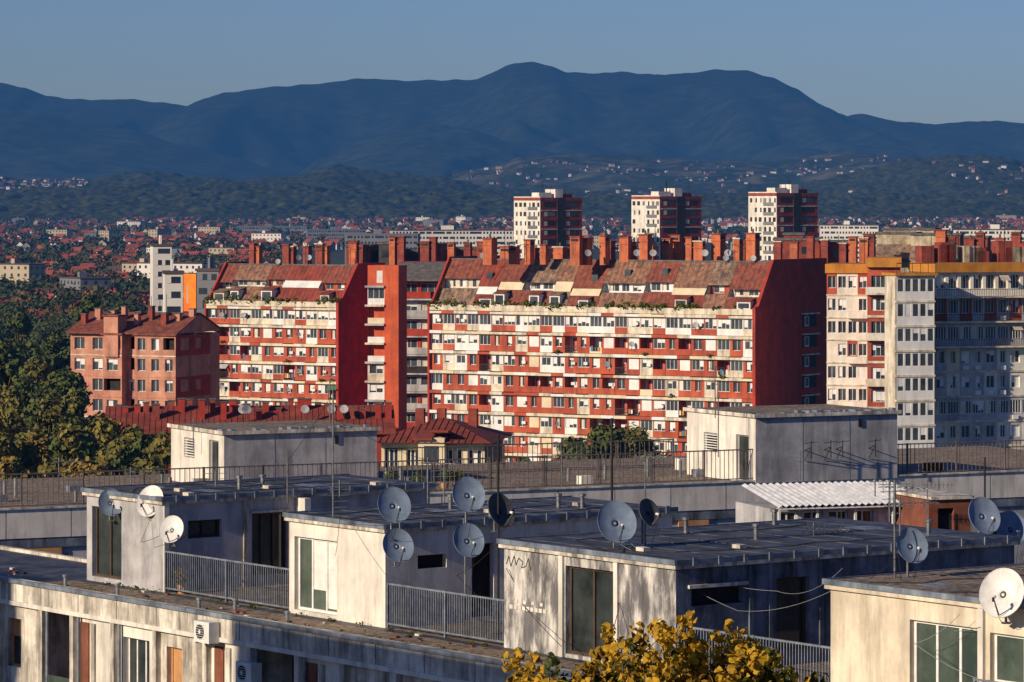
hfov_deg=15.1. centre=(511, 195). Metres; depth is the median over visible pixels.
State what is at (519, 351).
red apartment block
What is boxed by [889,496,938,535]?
antenna mast
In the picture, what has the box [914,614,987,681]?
hanging cable
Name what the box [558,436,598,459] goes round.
broadleaf tree
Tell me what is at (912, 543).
satellite dish
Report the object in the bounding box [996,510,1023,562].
satellite dish
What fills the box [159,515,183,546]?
satellite dish
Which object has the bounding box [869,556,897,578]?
hanging cable
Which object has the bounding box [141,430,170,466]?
broadleaf tree
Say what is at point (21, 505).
roof terrace railing
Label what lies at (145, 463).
broadleaf tree
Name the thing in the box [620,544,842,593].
hanging cable
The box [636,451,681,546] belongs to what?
antenna mast
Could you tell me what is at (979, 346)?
grey panel apartment block
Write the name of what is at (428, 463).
antenna mast
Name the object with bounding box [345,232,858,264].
brick apartment block
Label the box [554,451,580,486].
antenna mast
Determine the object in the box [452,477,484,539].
satellite dish
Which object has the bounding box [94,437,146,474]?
broadleaf tree
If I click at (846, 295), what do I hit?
white apartment block
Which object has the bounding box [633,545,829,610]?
hanging cable
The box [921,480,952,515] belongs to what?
antenna mast
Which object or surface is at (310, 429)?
hanging cable
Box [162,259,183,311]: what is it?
white apartment building
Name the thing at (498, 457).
antenna mast
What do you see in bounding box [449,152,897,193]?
village hills
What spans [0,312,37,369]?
broadleaf tree
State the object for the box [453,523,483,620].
satellite dish
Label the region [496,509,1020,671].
rooftop penthouse
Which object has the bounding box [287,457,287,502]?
antenna mast
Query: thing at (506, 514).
satellite dish
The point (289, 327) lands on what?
red apartment block
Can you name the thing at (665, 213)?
apartment tower
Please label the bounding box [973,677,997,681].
balcony railing
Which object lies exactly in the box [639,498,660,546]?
satellite dish
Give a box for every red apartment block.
[202,239,384,405]
[426,229,826,461]
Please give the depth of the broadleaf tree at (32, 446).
373.89 m
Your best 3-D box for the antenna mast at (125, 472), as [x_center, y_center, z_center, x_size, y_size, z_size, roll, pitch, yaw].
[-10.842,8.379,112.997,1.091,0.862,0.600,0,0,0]
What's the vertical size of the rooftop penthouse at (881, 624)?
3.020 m
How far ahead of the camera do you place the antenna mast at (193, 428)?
145.98 m
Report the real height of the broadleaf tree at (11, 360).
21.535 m
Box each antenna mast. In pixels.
[53,457,82,471]
[124,467,160,484]
[188,418,216,450]
[203,470,225,486]
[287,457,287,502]
[321,366,334,422]
[327,480,347,507]
[332,387,333,517]
[421,457,456,502]
[431,467,452,502]
[484,434,511,598]
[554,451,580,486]
[611,418,612,546]
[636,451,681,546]
[706,366,719,417]
[718,392,718,456]
[791,451,805,479]
[805,522,848,535]
[869,477,898,495]
[878,480,927,522]
[879,480,910,577]
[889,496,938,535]
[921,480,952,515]
[984,457,985,496]
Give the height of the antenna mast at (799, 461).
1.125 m
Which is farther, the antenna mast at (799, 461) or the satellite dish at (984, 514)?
the antenna mast at (799, 461)
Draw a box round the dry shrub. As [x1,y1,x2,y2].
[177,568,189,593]
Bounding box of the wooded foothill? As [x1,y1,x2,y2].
[0,182,1023,221]
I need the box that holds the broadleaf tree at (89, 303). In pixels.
[67,293,100,345]
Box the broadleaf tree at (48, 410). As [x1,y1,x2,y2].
[14,393,70,444]
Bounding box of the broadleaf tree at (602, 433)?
[553,422,635,459]
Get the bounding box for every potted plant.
[383,468,399,478]
[409,469,424,481]
[438,468,453,490]
[449,468,464,485]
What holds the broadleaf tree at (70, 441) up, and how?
on the ground
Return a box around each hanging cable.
[287,394,331,460]
[335,419,427,460]
[457,544,496,607]
[500,526,561,646]
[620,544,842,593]
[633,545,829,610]
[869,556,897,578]
[894,522,901,580]
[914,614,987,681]
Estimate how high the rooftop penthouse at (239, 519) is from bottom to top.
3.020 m
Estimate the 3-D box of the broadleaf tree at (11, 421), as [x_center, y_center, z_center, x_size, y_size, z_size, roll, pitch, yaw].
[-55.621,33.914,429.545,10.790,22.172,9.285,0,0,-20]
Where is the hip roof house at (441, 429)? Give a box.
[377,408,513,465]
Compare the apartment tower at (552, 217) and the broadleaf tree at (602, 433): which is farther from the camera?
the apartment tower at (552, 217)
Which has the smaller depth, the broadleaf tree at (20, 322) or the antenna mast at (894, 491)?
the antenna mast at (894, 491)
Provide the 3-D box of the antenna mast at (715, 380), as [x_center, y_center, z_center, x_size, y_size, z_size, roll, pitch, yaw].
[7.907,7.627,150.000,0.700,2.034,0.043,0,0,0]
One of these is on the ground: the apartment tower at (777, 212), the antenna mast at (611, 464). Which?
the apartment tower at (777, 212)
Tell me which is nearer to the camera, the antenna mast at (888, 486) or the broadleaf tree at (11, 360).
the antenna mast at (888, 486)
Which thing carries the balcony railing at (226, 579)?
on the rooftop apartment building at (63, 618)
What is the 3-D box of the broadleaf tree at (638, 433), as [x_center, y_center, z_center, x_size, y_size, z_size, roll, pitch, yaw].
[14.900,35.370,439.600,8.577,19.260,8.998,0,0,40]
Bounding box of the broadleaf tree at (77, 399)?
[52,384,100,436]
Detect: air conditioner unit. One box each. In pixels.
[194,620,221,644]
[236,660,261,681]
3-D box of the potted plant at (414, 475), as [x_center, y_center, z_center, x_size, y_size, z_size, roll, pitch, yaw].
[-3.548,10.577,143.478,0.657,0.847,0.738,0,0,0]
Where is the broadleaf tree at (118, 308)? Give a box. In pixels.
[107,306,131,311]
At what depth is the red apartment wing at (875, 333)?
496.96 m
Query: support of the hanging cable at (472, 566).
attached to the antenna mast at (498, 457)
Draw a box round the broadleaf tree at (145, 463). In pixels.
[128,453,170,474]
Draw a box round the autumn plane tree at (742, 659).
[501,609,829,681]
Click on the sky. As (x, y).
(919, 61)
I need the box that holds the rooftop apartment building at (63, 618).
[0,545,827,681]
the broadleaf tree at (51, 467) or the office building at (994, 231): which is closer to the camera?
the broadleaf tree at (51, 467)
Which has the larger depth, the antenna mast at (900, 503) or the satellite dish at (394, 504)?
the satellite dish at (394, 504)
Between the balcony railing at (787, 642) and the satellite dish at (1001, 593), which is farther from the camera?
the balcony railing at (787, 642)
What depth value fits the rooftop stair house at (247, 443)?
145.96 m
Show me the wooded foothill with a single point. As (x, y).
(214, 201)
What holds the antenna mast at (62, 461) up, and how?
on the terrace apartment building at (59, 529)
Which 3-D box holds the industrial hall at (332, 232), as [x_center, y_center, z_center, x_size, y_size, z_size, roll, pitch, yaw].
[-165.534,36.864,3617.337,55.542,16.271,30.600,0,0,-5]
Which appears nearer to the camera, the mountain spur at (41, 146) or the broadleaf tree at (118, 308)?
the broadleaf tree at (118, 308)
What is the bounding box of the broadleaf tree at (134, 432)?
[112,424,169,463]
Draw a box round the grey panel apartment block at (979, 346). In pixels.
[910,222,1023,449]
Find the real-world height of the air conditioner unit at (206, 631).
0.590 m
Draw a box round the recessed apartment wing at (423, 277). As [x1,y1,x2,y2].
[398,261,445,428]
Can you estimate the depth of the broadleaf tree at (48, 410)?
448.39 m
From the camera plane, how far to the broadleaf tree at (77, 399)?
479.24 m
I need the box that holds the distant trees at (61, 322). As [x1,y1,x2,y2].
[0,213,1021,351]
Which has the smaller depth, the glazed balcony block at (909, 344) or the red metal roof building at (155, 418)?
the red metal roof building at (155, 418)
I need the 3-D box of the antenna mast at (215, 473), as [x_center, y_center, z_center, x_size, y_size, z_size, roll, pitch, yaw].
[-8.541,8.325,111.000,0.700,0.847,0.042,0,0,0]
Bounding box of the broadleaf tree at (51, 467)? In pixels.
[34,454,62,477]
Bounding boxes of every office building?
[344,229,420,263]
[390,226,513,254]
[819,221,883,262]
[953,224,1023,240]
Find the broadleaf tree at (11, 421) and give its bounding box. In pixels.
[0,401,29,438]
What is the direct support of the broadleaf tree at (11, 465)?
on the ground
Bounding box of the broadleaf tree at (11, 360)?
[0,338,26,395]
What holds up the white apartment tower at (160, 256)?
on the ground
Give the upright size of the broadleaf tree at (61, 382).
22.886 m
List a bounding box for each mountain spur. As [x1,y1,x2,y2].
[0,109,296,181]
[298,124,923,178]
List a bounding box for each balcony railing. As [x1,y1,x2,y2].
[165,550,288,607]
[386,582,503,642]
[677,624,830,681]
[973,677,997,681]
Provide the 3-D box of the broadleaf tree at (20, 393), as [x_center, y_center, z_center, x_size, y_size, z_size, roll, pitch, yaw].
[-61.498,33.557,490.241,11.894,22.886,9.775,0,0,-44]
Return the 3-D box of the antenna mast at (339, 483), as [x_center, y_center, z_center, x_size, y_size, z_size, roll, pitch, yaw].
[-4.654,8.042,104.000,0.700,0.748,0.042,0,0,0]
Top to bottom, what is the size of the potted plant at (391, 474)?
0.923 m
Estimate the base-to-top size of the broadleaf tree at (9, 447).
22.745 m
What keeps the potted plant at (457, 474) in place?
on the terrace apartment building at (59, 529)
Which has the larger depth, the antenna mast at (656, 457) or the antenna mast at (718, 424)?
the antenna mast at (718, 424)
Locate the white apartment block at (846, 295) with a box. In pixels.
[825,235,866,407]
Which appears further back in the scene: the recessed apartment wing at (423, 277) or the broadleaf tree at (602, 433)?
the recessed apartment wing at (423, 277)
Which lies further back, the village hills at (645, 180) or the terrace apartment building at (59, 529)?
the village hills at (645, 180)
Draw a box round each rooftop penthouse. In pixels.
[80,474,434,592]
[282,493,677,627]
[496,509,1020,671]
[822,556,1023,681]
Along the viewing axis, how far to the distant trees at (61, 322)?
2527.18 m
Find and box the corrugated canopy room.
[736,480,904,523]
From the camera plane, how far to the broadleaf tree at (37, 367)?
597.83 m
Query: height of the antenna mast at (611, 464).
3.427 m
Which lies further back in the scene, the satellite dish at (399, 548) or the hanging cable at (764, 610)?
the satellite dish at (399, 548)
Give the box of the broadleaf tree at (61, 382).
[33,367,91,427]
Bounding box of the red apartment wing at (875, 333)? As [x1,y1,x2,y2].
[866,257,901,408]
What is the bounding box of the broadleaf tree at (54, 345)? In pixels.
[31,329,70,386]
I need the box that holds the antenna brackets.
[804,439,881,459]
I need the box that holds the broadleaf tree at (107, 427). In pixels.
[84,412,126,460]
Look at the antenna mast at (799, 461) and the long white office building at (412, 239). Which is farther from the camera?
the long white office building at (412, 239)
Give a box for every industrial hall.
[236,224,308,235]
[306,227,365,240]
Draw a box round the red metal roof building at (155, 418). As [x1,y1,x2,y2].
[105,397,395,470]
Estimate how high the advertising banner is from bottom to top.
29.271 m
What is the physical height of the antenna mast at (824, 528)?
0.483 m
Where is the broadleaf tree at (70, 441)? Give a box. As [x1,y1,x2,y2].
[31,423,101,472]
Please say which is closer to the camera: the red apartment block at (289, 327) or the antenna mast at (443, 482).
the antenna mast at (443, 482)
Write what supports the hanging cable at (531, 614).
hanging from the rooftop penthouse at (569, 592)
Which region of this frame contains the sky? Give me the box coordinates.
[0,0,1023,123]
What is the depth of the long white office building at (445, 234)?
2302.49 m
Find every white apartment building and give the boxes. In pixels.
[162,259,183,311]
[195,257,221,332]
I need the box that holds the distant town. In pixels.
[0,154,1023,318]
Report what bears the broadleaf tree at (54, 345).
on the ground
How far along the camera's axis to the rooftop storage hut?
130.42 m
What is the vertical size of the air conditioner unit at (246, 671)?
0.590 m
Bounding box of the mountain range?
[0,62,1023,174]
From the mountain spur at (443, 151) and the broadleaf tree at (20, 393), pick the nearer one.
the broadleaf tree at (20, 393)
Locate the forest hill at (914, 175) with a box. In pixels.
[0,153,1023,195]
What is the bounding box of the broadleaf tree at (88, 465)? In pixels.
[48,456,113,477]
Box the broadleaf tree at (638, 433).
[616,421,660,457]
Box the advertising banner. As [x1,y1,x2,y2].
[184,274,196,311]
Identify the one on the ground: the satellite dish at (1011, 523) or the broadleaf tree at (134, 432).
the broadleaf tree at (134, 432)
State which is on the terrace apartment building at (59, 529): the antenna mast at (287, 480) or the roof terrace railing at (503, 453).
the roof terrace railing at (503, 453)
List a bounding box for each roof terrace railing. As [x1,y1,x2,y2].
[0,440,1023,507]
[386,438,673,474]
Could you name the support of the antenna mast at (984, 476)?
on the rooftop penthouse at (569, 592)
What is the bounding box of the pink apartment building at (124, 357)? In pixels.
[66,294,224,421]
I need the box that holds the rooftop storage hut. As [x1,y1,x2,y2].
[891,489,973,531]
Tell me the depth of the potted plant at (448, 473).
143.79 m
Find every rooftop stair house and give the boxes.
[167,420,380,481]
[683,404,901,482]
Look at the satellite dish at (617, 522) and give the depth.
91.53 m
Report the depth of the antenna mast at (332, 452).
100.08 m
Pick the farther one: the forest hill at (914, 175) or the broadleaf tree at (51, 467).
the forest hill at (914, 175)
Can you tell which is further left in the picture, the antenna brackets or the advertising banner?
the advertising banner
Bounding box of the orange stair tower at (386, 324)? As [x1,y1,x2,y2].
[365,265,406,431]
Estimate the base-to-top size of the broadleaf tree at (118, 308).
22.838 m
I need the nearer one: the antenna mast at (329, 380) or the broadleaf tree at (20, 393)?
the antenna mast at (329, 380)
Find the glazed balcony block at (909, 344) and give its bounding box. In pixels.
[881,263,937,448]
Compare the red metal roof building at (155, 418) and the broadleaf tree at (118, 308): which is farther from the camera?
the broadleaf tree at (118, 308)
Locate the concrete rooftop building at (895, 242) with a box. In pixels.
[858,228,1023,271]
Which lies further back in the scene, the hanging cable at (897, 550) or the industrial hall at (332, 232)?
the industrial hall at (332, 232)
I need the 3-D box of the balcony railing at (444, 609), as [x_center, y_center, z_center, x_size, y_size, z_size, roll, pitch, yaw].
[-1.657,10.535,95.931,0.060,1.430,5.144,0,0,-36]
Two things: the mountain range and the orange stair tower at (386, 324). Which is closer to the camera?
the orange stair tower at (386, 324)
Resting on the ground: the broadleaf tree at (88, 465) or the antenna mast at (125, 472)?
the broadleaf tree at (88, 465)
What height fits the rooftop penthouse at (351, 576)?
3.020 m
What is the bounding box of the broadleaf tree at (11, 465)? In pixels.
[0,456,44,478]
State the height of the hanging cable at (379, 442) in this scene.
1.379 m
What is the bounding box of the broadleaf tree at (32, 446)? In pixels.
[15,423,57,470]
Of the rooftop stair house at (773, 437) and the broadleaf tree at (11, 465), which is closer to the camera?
the rooftop stair house at (773, 437)
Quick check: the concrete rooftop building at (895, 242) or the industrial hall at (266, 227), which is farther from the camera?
the industrial hall at (266, 227)
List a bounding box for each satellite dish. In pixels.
[98,489,120,520]
[137,485,163,517]
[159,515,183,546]
[378,487,410,539]
[383,528,413,566]
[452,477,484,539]
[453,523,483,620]
[488,493,514,531]
[597,500,636,548]
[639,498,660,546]
[896,527,927,577]
[968,497,999,533]
[979,568,1023,623]
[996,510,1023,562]
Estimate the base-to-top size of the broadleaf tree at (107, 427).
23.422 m
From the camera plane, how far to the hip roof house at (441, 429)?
261.95 m
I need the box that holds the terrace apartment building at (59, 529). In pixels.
[0,446,1023,563]
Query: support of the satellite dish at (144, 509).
attached to the rooftop penthouse at (239, 519)
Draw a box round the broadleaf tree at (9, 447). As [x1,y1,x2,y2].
[0,429,26,471]
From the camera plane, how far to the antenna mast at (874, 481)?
128.00 m
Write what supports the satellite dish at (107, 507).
attached to the rooftop penthouse at (239, 519)
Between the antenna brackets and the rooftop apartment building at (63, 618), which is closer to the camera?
the rooftop apartment building at (63, 618)
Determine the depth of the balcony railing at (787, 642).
85.10 m
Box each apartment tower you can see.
[149,235,172,311]
[514,181,581,290]
[631,180,701,274]
[748,177,817,260]
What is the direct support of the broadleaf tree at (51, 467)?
on the ground
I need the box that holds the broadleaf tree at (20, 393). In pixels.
[0,370,52,445]
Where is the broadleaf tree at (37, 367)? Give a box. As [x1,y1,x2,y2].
[9,351,56,407]
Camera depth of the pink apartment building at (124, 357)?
533.24 m
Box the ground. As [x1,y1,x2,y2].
[16,222,975,443]
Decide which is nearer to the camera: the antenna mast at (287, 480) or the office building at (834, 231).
the antenna mast at (287, 480)
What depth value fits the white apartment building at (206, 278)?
859.68 m
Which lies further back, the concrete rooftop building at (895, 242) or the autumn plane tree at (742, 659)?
the concrete rooftop building at (895, 242)
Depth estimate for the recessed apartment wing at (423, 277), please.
584.68 m

